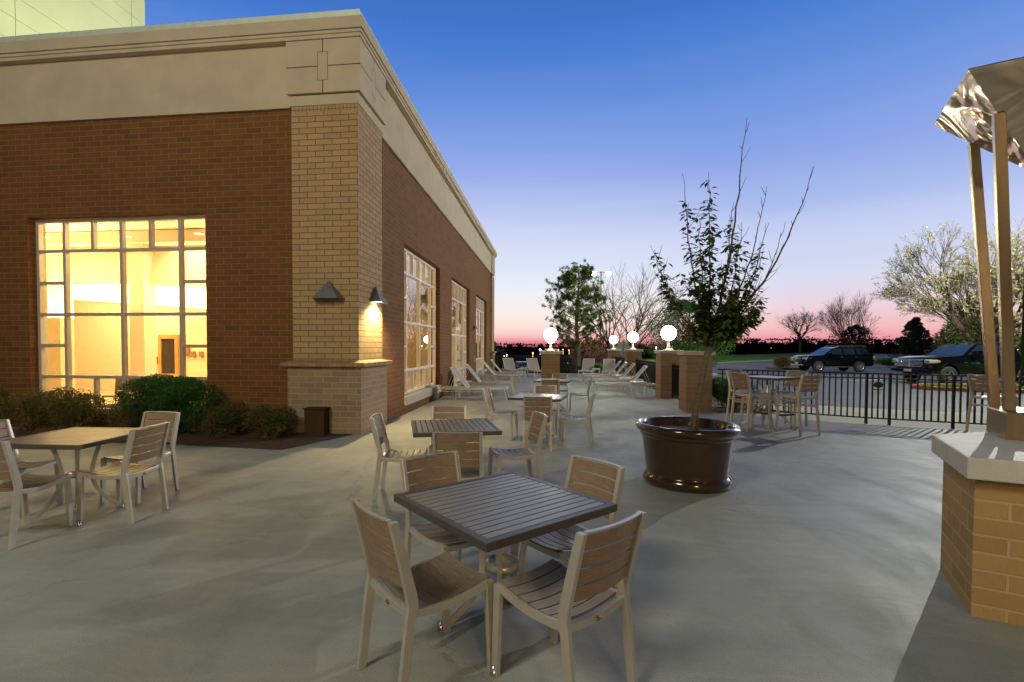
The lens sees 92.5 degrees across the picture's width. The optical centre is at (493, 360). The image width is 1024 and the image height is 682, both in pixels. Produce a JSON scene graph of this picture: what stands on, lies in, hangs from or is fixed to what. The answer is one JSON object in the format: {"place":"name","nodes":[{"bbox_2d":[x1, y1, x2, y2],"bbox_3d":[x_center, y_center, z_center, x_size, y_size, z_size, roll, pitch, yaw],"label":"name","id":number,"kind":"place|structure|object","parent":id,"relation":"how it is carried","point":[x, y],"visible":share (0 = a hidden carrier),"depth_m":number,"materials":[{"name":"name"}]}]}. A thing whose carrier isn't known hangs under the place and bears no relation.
{"place":"outdoors","nodes":[
{"label":"outdoors","id":0,"kind":"place"},
{"bbox_2d":[101,375,138,402],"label":"dining chair","id":1,"kind":"object","parent":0,"point":[118,382],"visible":0.25,"depth_m":11.10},
{"bbox_2d":[0,373,1023,681],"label":"patio","id":2,"kind":"structure","parent":0,"point":[808,555],"depth_m":3.38,"materials":[{"name":"concrete"}]},
{"bbox_2d":[0,419,62,518],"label":"patio chair","id":3,"kind":"object","parent":2,"relation":"on","point":[23,465],"visible":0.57,"depth_m":4.73,"materials":[{"name":"beige metal"}]},
{"bbox_2d":[0,441,72,549],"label":"patio chair","id":4,"kind":"object","parent":2,"relation":"on","point":[17,486],"visible":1,"depth_m":3.83,"materials":[{"name":"beige metal"}]},
{"bbox_2d":[0,427,144,525],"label":"patio table","id":5,"kind":"object","parent":2,"relation":"on","point":[76,439],"visible":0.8,"depth_m":4.36,"materials":[{"name":"brown wood"}]},
{"bbox_2d":[77,422,169,524],"bbox_3d":[-3.341,1.002,4.464,0.574,0.833,0.422,0,2,6],"label":"patio chair","id":6,"kind":"object","parent":2,"relation":"on","point":[124,470],"visible":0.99,"depth_m":4.38,"materials":[{"name":"beige wood"}]},
{"bbox_2d":[100,411,180,504],"bbox_3d":[-3.625,0.984,5.074,0.422,0.833,0.574,0,2,9],"label":"patio chair","id":7,"kind":"object","parent":2,"relation":"on","point":[159,418],"visible":0.51,"depth_m":5.23,"materials":[{"name":"beige wood"}]},
{"bbox_2d":[0,423,350,448],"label":"mulch bed","id":8,"kind":"object","parent":2,"relation":"on","point":[197,439],"visible":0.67,"depth_m":8.14,"materials":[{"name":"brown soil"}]},
{"bbox_2d":[0,387,68,430],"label":"azalea shrub","id":9,"kind":"object","parent":8,"relation":"on","point":[33,400],"visible":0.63,"depth_m":8.74,"materials":[{"name":"green plant"}]},
{"bbox_2d":[41,386,108,428],"bbox_3d":[-7.448,0.869,8.763,0.887,0.849,0.899,0,2,7],"label":"azalea shrub","id":10,"kind":"object","parent":8,"relation":"on","point":[75,406],"visible":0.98,"depth_m":8.61,"materials":[{"name":"green plant"}]},
{"bbox_2d":[104,396,148,427],"bbox_3d":[-6.515,0.942,8.789,0.721,0.702,0.687,0,2,7],"label":"azalea shrub","id":11,"kind":"object","parent":8,"relation":"on","point":[126,415],"visible":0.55,"depth_m":8.64,"materials":[{"name":"green plant"}]},
{"bbox_2d":[115,373,229,433],"bbox_3d":[-5.560,0.767,8.606,1.794,1.087,1.417,0,2,7],"label":"round shrub","id":12,"kind":"object","parent":8,"relation":"on","point":[182,394],"visible":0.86,"depth_m":8.30,"materials":[{"name":"green plant"}]},
{"bbox_2d":[186,399,252,437],"bbox_3d":[-4.648,0.994,8.359,1.020,0.638,0.898,0,2,7],"label":"azalea shrub","id":13,"kind":"object","parent":8,"relation":"on","point":[227,418],"visible":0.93,"depth_m":8.22,"materials":[{"name":"green plant"}]},
{"bbox_2d":[242,404,298,438],"bbox_3d":[-3.772,1.036,8.188,0.950,0.583,0.787,0,2,7],"label":"azalea shrub","id":14,"kind":"object","parent":8,"relation":"on","point":[276,414],"visible":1,"depth_m":8.14,"materials":[{"name":"green plant"}]},
{"bbox_2d":[303,407,330,435],"bbox_3d":[-3.066,1.066,8.525,0.400,0.485,0.245,0,2,7],"label":"utility box","id":15,"kind":"object","parent":8,"relation":"on","point":[316,420],"visible":0.99,"depth_m":8.43,"materials":[{"name":"brown metal"}]},
{"bbox_2d":[369,413,428,499],"bbox_3d":[-0.983,0.991,5.152,0.574,0.833,0.422,0,2,-1],"label":"patio chair","id":16,"kind":"object","parent":2,"relation":"on","point":[390,455],"visible":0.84,"depth_m":5.16,"materials":[{"name":"beige wood"}]},
{"bbox_2d":[350,498,493,681],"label":"patio chair","id":17,"kind":"object","parent":2,"relation":"on","point":[444,582],"visible":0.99,"depth_m":2.27,"materials":[{"name":"beige wood"}]},
{"bbox_2d":[428,405,465,480],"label":"patio chair","id":18,"kind":"object","parent":2,"relation":"on","point":[435,413],"visible":0.33,"depth_m":5.97,"materials":[{"name":"beige wood"}]},
{"bbox_2d":[400,451,504,602],"bbox_3d":[-0.269,1.051,3.060,0.422,0.833,0.574,-1,2,-37],"label":"patio chair","id":19,"kind":"object","parent":2,"relation":"on","point":[431,535],"visible":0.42,"depth_m":3.14,"materials":[{"name":"brown wood"}]},
{"bbox_2d":[411,418,501,459],"bbox_3d":[-0.411,1.043,5.111,0.855,0.735,0.855,0,2,-11],"label":"patio table","id":20,"kind":"object","parent":2,"relation":"on","point":[427,428],"visible":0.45,"depth_m":5.01,"materials":[{"name":"grey wood"}]},
{"bbox_2d":[432,432,483,480],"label":"patio chair","id":21,"kind":"object","parent":2,"relation":"on","point":[471,469],"visible":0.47,"depth_m":4.15,"materials":[{"name":"beige wood"}]},
{"bbox_2d":[440,367,508,399],"bbox_3d":[-0.543,0.683,14.634,2.006,0.938,0.660,0,2,7],"label":"sun lounger","id":22,"kind":"object","parent":2,"relation":"on","point":[466,386],"visible":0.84,"depth_m":14.49,"materials":[{"name":"grey fabric"}]},
{"bbox_2d":[456,364,512,389],"bbox_3d":[-0.247,0.619,17.015,2.006,0.938,0.660,0,2,7],"label":"sun lounger","id":23,"kind":"object","parent":2,"relation":"on","point":[474,374],"visible":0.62,"depth_m":16.81,"materials":[{"name":"grey fabric"}]},
{"bbox_2d":[481,387,517,439],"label":"patio chair","id":24,"kind":"object","parent":2,"relation":"on","point":[487,403],"visible":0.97,"depth_m":8.45,"materials":[{"name":"beige metal"}]},
{"bbox_2d":[477,361,521,381],"bbox_3d":[0.249,0.504,21.285,2.006,0.938,0.660,0,2,7],"label":"sun lounger","id":25,"kind":"object","parent":2,"relation":"on","point":[487,376],"visible":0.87,"depth_m":21.34,"materials":[{"name":"grey fabric"}]},
{"bbox_2d":[484,359,525,378],"bbox_3d":[0.581,0.438,23.712,2.006,0.938,0.660,0,2,7],"label":"sun lounger","id":26,"kind":"object","parent":2,"relation":"on","point":[503,372],"visible":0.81,"depth_m":23.90,"materials":[{"name":"grey fabric"}]},
{"bbox_2d":[394,471,616,676],"bbox_3d":[0.047,1.113,2.643,0.855,0.735,0.855,-1,2,-38],"label":"patio table","id":27,"kind":"object","parent":2,"relation":"on","point":[500,512],"visible":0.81,"depth_m":2.54,"materials":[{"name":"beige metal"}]},
{"bbox_2d":[500,358,522,376],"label":"sun lounger","id":28,"kind":"object","parent":2,"relation":"on","point":[509,364],"visible":0.76,"depth_m":26.66,"materials":[{"name":"grey fabric"}]},
{"bbox_2d":[495,355,540,370],"bbox_3d":[1.567,0.238,28.980,2.960,1.052,0.040,0,2,7],"label":"metal fence","id":29,"kind":"object","parent":2,"relation":"on","point":[537,357],"visible":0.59,"depth_m":28.96,"materials":[{"name":"black metal"}]},
{"bbox_2d":[488,411,547,480],"bbox_3d":[0.263,0.993,5.265,0.574,0.833,0.422,0,2,-13],"label":"patio chair","id":30,"kind":"object","parent":2,"relation":"on","point":[525,452],"visible":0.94,"depth_m":5.28,"materials":[{"name":"beige metal"}]},
{"bbox_2d":[510,375,531,408],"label":"patio chair","id":31,"kind":"object","parent":2,"relation":"on","point":[515,391],"visible":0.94,"depth_m":12.20,"materials":[{"name":"beige metal"}]},
{"bbox_2d":[526,358,540,376],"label":"sun lounger","id":32,"kind":"object","parent":2,"relation":"on","point":[532,364],"visible":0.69,"depth_m":26.33,"materials":[{"name":"grey fabric"}]},
{"bbox_2d":[523,396,551,451],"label":"patio chair","id":33,"kind":"object","parent":2,"relation":"on","point":[542,404],"visible":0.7,"depth_m":7.24,"materials":[{"name":"beige wood"}]},
{"bbox_2d":[508,393,567,441],"bbox_3d":[0.763,0.963,8.195,0.855,0.735,0.855,1,2,16],"label":"patio table","id":34,"kind":"object","parent":2,"relation":"on","point":[555,397],"visible":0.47,"depth_m":8.10,"materials":[{"name":"black metal"}]},
{"bbox_2d":[534,385,556,434],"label":"patio chair","id":35,"kind":"object","parent":2,"relation":"on","point":[550,389],"visible":0.38,"depth_m":9.18,"materials":[{"name":"beige wood"}]},
{"bbox_2d":[541,379,559,414],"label":"patio chair","id":36,"kind":"object","parent":2,"relation":"on","point":[551,380],"visible":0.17,"depth_m":11.11,"materials":[{"name":"beige wood"}]},
{"bbox_2d":[540,351,561,393],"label":"brick pillar","id":37,"kind":"structure","parent":2,"relation":"on","point":[550,363],"depth_m":15.90,"materials":[{"name":"brick"}]},
{"bbox_2d":[544,328,557,350],"bbox_3d":[1.901,-0.684,16.176,0.450,0.758,0.450,0,2,7],"label":"globe lamp","id":38,"kind":"object","parent":37,"relation":"on","point":[550,335],"visible":1,"depth_m":16.03,"materials":[{"name":"white glass"}]},
{"bbox_2d":[552,374,567,406],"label":"patio chair","id":39,"kind":"object","parent":2,"relation":"on","point":[559,376],"visible":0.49,"depth_m":13.14,"materials":[{"name":"brown wood"}]},
{"bbox_2d":[509,455,624,634],"bbox_3d":[0.452,1.056,2.965,0.574,0.833,0.422,-1,2,-36],"label":"patio chair","id":40,"kind":"object","parent":2,"relation":"on","point":[558,544],"visible":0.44,"depth_m":3.01,"materials":[{"name":"brown wood"}]},
{"bbox_2d":[491,510,645,681],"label":"patio chair","id":41,"kind":"object","parent":2,"relation":"on","point":[555,595],"visible":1,"depth_m":2.12,"materials":[{"name":"beige wood"}]},
{"bbox_2d":[558,391,595,446],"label":"patio chair","id":42,"kind":"object","parent":2,"relation":"on","point":[568,417],"visible":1,"depth_m":7.76,"materials":[{"name":"beige wood"}]},
{"bbox_2d":[569,376,592,411],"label":"patio chair","id":43,"kind":"object","parent":2,"relation":"on","point":[581,394],"visible":0.94,"depth_m":11.70,"materials":[{"name":"beige metal"}]},
{"bbox_2d":[560,356,605,371],"bbox_3d":[5.133,0.264,28.493,2.918,1.052,0.185,1,2,13],"label":"metal fence","id":44,"kind":"object","parent":2,"relation":"on","point":[570,357],"visible":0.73,"depth_m":28.59,"materials":[{"name":"black metal"}]},
{"bbox_2d":[578,358,594,377],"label":"sun lounger","id":45,"kind":"object","parent":2,"relation":"on","point":[588,365],"visible":0.94,"depth_m":26.18,"materials":[{"name":"grey fabric"}]},
{"bbox_2d":[582,361,622,381],"bbox_3d":[5.079,0.493,22.284,2.006,0.938,0.660,0,2,7],"label":"sun lounger","id":46,"kind":"object","parent":2,"relation":"on","point":[613,368],"visible":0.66,"depth_m":22.10,"materials":[{"name":"grey fabric"}]},
{"bbox_2d":[602,359,615,373],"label":"sun lounger","id":47,"kind":"object","parent":2,"relation":"on","point":[608,365],"visible":0.88,"depth_m":25.51,"materials":[{"name":"grey fabric"}]},
{"bbox_2d":[585,362,633,383],"bbox_3d":[4.877,0.540,20.547,2.006,0.938,0.660,0,2,7],"label":"sun lounger","id":48,"kind":"object","parent":2,"relation":"on","point":[618,371],"visible":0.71,"depth_m":20.43,"materials":[{"name":"grey fabric"}]},
{"bbox_2d":[589,363,643,388],"bbox_3d":[4.664,0.590,18.709,2.006,0.938,0.660,0,2,7],"label":"sun lounger","id":49,"kind":"object","parent":2,"relation":"on","point":[632,365],"visible":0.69,"depth_m":18.50,"materials":[{"name":"grey fabric"}]},
{"bbox_2d":[594,365,655,392],"bbox_3d":[4.455,0.648,16.570,2.006,0.938,0.660,0,2,7],"label":"sun lounger","id":50,"kind":"object","parent":2,"relation":"on","point":[634,378],"visible":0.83,"depth_m":16.42,"materials":[{"name":"grey fabric"}]},
{"bbox_2d":[624,349,643,375],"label":"brick pillar","id":51,"kind":"structure","parent":2,"relation":"on","point":[632,356],"depth_m":21.14,"materials":[{"name":"brick"}]},
{"bbox_2d":[636,359,655,388],"bbox_3d":[5.869,0.544,18.362,0.045,1.052,5.550,0,2,6],"label":"metal fence","id":52,"kind":"object","parent":2,"relation":"on","point":[650,370],"visible":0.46,"depth_m":18.56,"materials":[{"name":"black paint"}]},
{"bbox_2d":[654,350,683,398],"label":"brick pillar","id":53,"kind":"structure","parent":2,"relation":"on","point":[666,360],"depth_m":14.91,"materials":[{"name":"brick"}]},
{"bbox_2d":[661,326,675,349],"bbox_3d":[5.398,-0.682,15.085,0.450,0.758,0.450,0,2,7],"label":"globe lamp","id":54,"kind":"object","parent":53,"relation":"on","point":[668,334],"visible":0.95,"depth_m":14.94,"materials":[{"name":"white glass"}]},
{"bbox_2d":[672,364,678,398],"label":"metal gate","id":55,"kind":"structure","parent":2,"relation":"on","point":[675,379],"depth_m":14.53,"materials":[{"name":"black metal"}]},
{"bbox_2d":[636,416,741,493],"bbox_3d":[2.214,1.061,5.612,1.124,0.690,1.124,0,2,7],"label":"planter","id":56,"kind":"object","parent":2,"relation":"on","point":[680,455],"visible":0.98,"depth_m":5.22,"materials":[{"name":"brown ceramic"}]},
{"bbox_2d":[648,120,813,429],"bbox_3d":[2.607,-0.939,5.489,1.709,3.545,0.881,0,2,7],"label":"potted tree","id":57,"kind":"object","parent":56,"relation":"on","point":[731,322],"visible":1,"depth_m":5.44,"materials":[{"name":"green plant"}]},
{"bbox_2d":[677,351,715,411],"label":"brick pillar","id":58,"kind":"structure","parent":2,"relation":"on","point":[690,362],"depth_m":11.81,"materials":[{"name":"brick"}]},
{"bbox_2d":[725,370,763,424],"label":"bar chair","id":59,"kind":"object","parent":2,"relation":"on","point":[737,391],"visible":0.66,"depth_m":10.16,"materials":[{"name":"beige wood"}]},
{"bbox_2d":[730,372,770,431],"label":"bar chair","id":60,"kind":"object","parent":2,"relation":"on","point":[751,394],"visible":0.98,"depth_m":9.21,"materials":[{"name":"beige wood"}]},
{"bbox_2d":[739,375,800,431],"bbox_3d":[5.348,0.815,9.532,0.780,0.990,0.780,-1,2,-27],"label":"bar table","id":61,"kind":"object","parent":2,"relation":"on","point":[770,378],"visible":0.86,"depth_m":9.46,"materials":[{"name":"beige metal"}]},
{"bbox_2d":[770,371,808,427],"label":"bar chair","id":62,"kind":"object","parent":2,"relation":"on","point":[795,383],"visible":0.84,"depth_m":9.81,"materials":[{"name":"beige wood"}]},
{"bbox_2d":[775,374,821,436],"bbox_3d":[5.522,0.787,8.863,0.446,1.083,0.589,0,2,-15],"label":"bar chair","id":63,"kind":"object","parent":2,"relation":"on","point":[805,386],"visible":1,"depth_m":8.69,"materials":[{"name":"beige wood"}]},
{"bbox_2d":[717,369,1023,428],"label":"metal fence","id":64,"kind":"object","parent":2,"relation":"on","point":[877,384],"visible":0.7,"depth_m":9.86,"materials":[{"name":"black metal"}]},
{"bbox_2d":[931,432,1023,626],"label":"brick plinth","id":65,"kind":"structure","parent":2,"relation":"on","point":[982,551],"depth_m":2.82,"materials":[{"name":"brick"}]},
{"bbox_2d":[933,57,1023,440],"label":"metal-roofed canopy with posts","id":66,"kind":"structure","parent":65,"relation":"on","point":[983,108],"depth_m":3.31,"materials":[{"name":"metal"}]},
{"bbox_2d":[965,374,1018,431],"bbox_3d":[9.021,0.799,8.868,0.589,1.083,0.446,0,2,-5],"label":"bar chair","id":67,"kind":"object","parent":2,"relation":"on","point":[974,380],"visible":0.34,"depth_m":8.95,"materials":[{"name":"beige wood"}]},
{"bbox_2d":[145,0,1023,346],"label":"sky","id":68,"kind":"structure","parent":0,"point":[570,130],"materials":[{"name":"blue"}]},
{"bbox_2d":[495,349,901,372],"bbox_3d":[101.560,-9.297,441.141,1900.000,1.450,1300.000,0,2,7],"label":"ground","id":69,"kind":"structure","parent":0,"point":[537,352],"depth_m":158.66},
{"bbox_2d":[0,0,144,36],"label":"hotel tower","id":70,"kind":"structure","parent":69,"relation":"on","point":[23,17],"depth_m":19.87,"materials":[{"name":"paint"}]},
{"bbox_2d":[0,9,496,434],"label":"brick building","id":71,"kind":"structure","parent":69,"relation":"on","point":[296,162],"depth_m":9.02,"materials":[{"name":"brown brick"}]},
{"bbox_2d":[36,216,207,407],"bbox_3d":[-7.104,-0.897,9.437,3.660,3.630,0.090,0,2,7],"label":"window frame","id":72,"kind":"structure","parent":71,"relation":"in","point":[181,248],"depth_m":9.44,"materials":[{"name":"white metal"}]},
{"bbox_2d":[43,220,423,403],"bbox_3d":[-8.311,-1.346,19.837,13.500,4.750,20.150,0,2,7],"label":"room interior","id":73,"kind":"object","parent":71,"relation":"attached to","point":[153,286],"visible":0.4,"depth_m":13.58,"materials":[{"name":"yellow"}]},
{"bbox_2d":[158,334,179,375],"bbox_3d":[-10.784,0.107,16.311,0.700,1.920,0.100,0,2,7],"label":"inner door","id":74,"kind":"structure","parent":73,"relation":"in","point":[176,338],"depth_m":16.26,"materials":[{"name":"brown wood"}]},
{"bbox_2d":[313,280,344,298],"bbox_3d":[-2.897,-1.238,8.547,0.580,0.330,0.197,0,2,7],"label":"wall sconce","id":75,"kind":"object","parent":71,"relation":"attached to","point":[328,290],"depth_m":8.52,"materials":[{"name":"grey metal"}]},
{"bbox_2d":[369,286,387,303],"bbox_3d":[-2.166,-1.257,9.342,0.197,0.330,0.580,0,2,7],"label":"wall sconce","id":76,"kind":"object","parent":71,"relation":"attached to","point":[377,297],"depth_m":9.23,"materials":[{"name":"grey metal"}]},
{"bbox_2d":[404,248,435,393],"bbox_3d":[-2.063,-0.996,13.536,0.090,3.620,3.760,0,2,7],"label":"window frame","id":77,"kind":"structure","parent":71,"relation":"in","point":[428,280],"depth_m":14.17,"materials":[{"name":"white metal"}]},
{"bbox_2d":[454,327,461,385],"bbox_3d":[-1.354,-0.129,19.037,0.133,2.250,0.940,0,2,7],"label":"door","id":78,"kind":"structure","parent":71,"relation":"in","point":[455,328],"depth_m":18.89,"materials":[{"name":"metal"}]},
{"bbox_2d":[476,297,483,370],"bbox_3d":[-0.754,-1.301,24.807,0.090,3.620,3.760,0,2,7],"label":"window frame","id":79,"kind":"structure","parent":71,"relation":"in","point":[479,303],"depth_m":25.34,"materials":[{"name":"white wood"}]},
{"bbox_2d":[541,258,615,372],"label":"pine tree","id":80,"kind":"object","parent":69,"relation":"on","point":[568,278],"visible":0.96,"depth_m":43.61,"materials":[{"name":"green plant"}]},
{"bbox_2d":[494,342,665,350],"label":"woods","id":81,"kind":"object","parent":69,"relation":"on","point":[522,347],"visible":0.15,"depth_m":417.78,"materials":[{"name":"green plant"}]},
{"bbox_2d":[567,331,616,367],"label":"redbud tree","id":82,"kind":"object","parent":69,"relation":"on","point":[598,350],"visible":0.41,"depth_m":48.11,"materials":[{"name":"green plant"}]},
{"bbox_2d":[536,263,688,355],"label":"bare tree","id":83,"kind":"object","parent":69,"relation":"on","point":[637,321],"visible":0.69,"depth_m":43.51,"materials":[{"name":"grey plant"}]},
{"bbox_2d":[635,298,749,370],"bbox_3d":[10.933,-1.230,27.564,5.555,4.451,5.117,0,2,-11],"label":"green tree","id":84,"kind":"object","parent":69,"relation":"on","point":[688,345],"visible":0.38,"depth_m":27.06,"materials":[{"name":"green plant"}]},
{"bbox_2d":[665,335,1020,349],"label":"woods","id":85,"kind":"object","parent":69,"relation":"on","point":[878,342],"visible":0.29,"depth_m":374.52,"materials":[{"name":"green plant"}]},
{"bbox_2d":[685,340,1020,353],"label":"thicket","id":86,"kind":"object","parent":69,"relation":"on","point":[794,348],"visible":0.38,"depth_m":141.94,"materials":[{"name":"green plant"}]},
{"bbox_2d":[929,293,1021,354],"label":"spreading evergreen","id":87,"kind":"object","parent":69,"relation":"on","point":[958,336],"visible":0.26,"depth_m":65.28,"materials":[{"name":"green plant"}]},
{"bbox_2d":[678,398,774,413],"bbox_3d":[6.624,1.220,13.695,2.380,0.001,4.340,0,2,7],"label":"hedge bed","id":88,"kind":"object","parent":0,"point":[715,405],"depth_m":12.45,"materials":[{"name":"brown plant"}]},
{"bbox_2d":[712,376,755,407],"bbox_3d":[6.080,0.830,12.496,1.310,0.833,1.588,0,2,7],"label":"boxwood hedge","id":89,"kind":"object","parent":88,"relation":"on","point":[717,388],"visible":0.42,"depth_m":12.28,"materials":[{"name":"green plant"}]},
{"bbox_2d":[648,353,810,362],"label":"lawn","id":90,"kind":"structure","parent":0,"point":[790,355],"depth_m":85.06,"materials":[{"name":"green plant"}]},
{"bbox_2d":[643,355,789,361],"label":"lawn strip","id":91,"kind":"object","parent":90,"relation":"on","point":[750,357],"visible":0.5,"depth_m":68.11,"materials":[{"name":"green plant"}]},
{"bbox_2d":[778,306,827,353],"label":"bare tree","id":92,"kind":"object","parent":90,"relation":"on","point":[799,334],"visible":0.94,"depth_m":113.72,"materials":[{"name":"brown plant"}]},
{"bbox_2d":[725,403,987,431],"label":"sidewalk","id":93,"kind":"structure","parent":0,"point":[958,426],"depth_m":10.98,"materials":[{"name":"concrete"}]},
{"bbox_2d":[712,354,1023,412],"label":"parking lot","id":94,"kind":"structure","parent":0,"point":[874,368],"depth_m":19.76,"materials":[{"name":"grey asphalt"}]},
{"bbox_2d":[765,367,798,368],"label":"island","id":95,"kind":"structure","parent":94,"relation":"on","point":[782,368],"depth_m":38.03,"materials":[{"name":"grey concrete"}]},
{"bbox_2d":[773,356,791,367],"bbox_3d":[22.784,0.209,38.642,1.620,1.143,1.250,0,2,7],"label":"dry shrub","id":96,"kind":"object","parent":95,"relation":"on","point":[782,361],"visible":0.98,"depth_m":38.43,"materials":[{"name":"brown plant"}]},
{"bbox_2d":[791,346,875,371],"bbox_3d":[24.188,-0.117,35.053,4.865,1.848,2.280,0,2,3],"label":"sport utility vehicle","id":97,"kind":"object","parent":94,"relation":"on","point":[858,359],"visible":0.98,"depth_m":34.17,"materials":[{"name":"black paint"}]},
{"bbox_2d":[809,291,885,345],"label":"bare tree","id":98,"kind":"object","parent":94,"relation":"on","point":[834,313],"visible":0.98,"depth_m":92.79,"materials":[{"name":"brown plant"}]},
{"bbox_2d":[828,324,874,350],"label":"dark shrub tree","id":99,"kind":"object","parent":94,"relation":"on","point":[860,338],"visible":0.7,"depth_m":84.57,"materials":[{"name":"green plant"}]},
{"bbox_2d":[874,357,897,366],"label":"hedge","id":100,"kind":"object","parent":94,"relation":"on","point":[884,361],"visible":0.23,"depth_m":42.50,"materials":[{"name":"green plant"}]},
{"bbox_2d":[888,316,934,357],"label":"dark conifer","id":101,"kind":"object","parent":94,"relation":"on","point":[915,328],"visible":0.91,"depth_m":72.53,"materials":[{"name":"green plant"}]},
{"bbox_2d":[870,218,1023,342],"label":"budding tree","id":102,"kind":"object","parent":94,"relation":"on","point":[955,286],"visible":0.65,"depth_m":27.45,"materials":[{"name":"white plant"}]},
{"bbox_2d":[891,343,1020,383],"bbox_3d":[22.752,0.143,23.486,6.010,1.950,2.680,0,2,-2],"label":"pickup truck","id":103,"kind":"object","parent":94,"relation":"on","point":[958,358],"visible":0.73,"depth_m":22.58,"materials":[{"name":"black paint"}]},
{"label":"island","id":104,"kind":"structure","parent":0,"visible":0},
{"bbox_2d":[912,383,1023,393],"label":"red kerb","id":105,"kind":"structure","parent":104,"relation":"on","point":[914,386],"depth_m":19.48,"materials":[{"name":"paint"}]},
{"bbox_2d":[1020,277,1023,386],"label":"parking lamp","id":106,"kind":"object","parent":104,"relation":"on","point":[1022,357],"depth_m":20.19,"materials":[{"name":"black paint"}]},
{"label":"side lawn","id":107,"kind":"structure","parent":0,"visible":0},
{"bbox_2d":[615,340,630,356],"bbox_3d":[8.044,-0.103,30.295,1.131,2.306,0.084,0,2,7],"label":"road sign","id":108,"kind":"object","parent":107,"relation":"on","point":[622,345],"visible":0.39,"depth_m":30.31,"materials":[{"name":"grey metal"}]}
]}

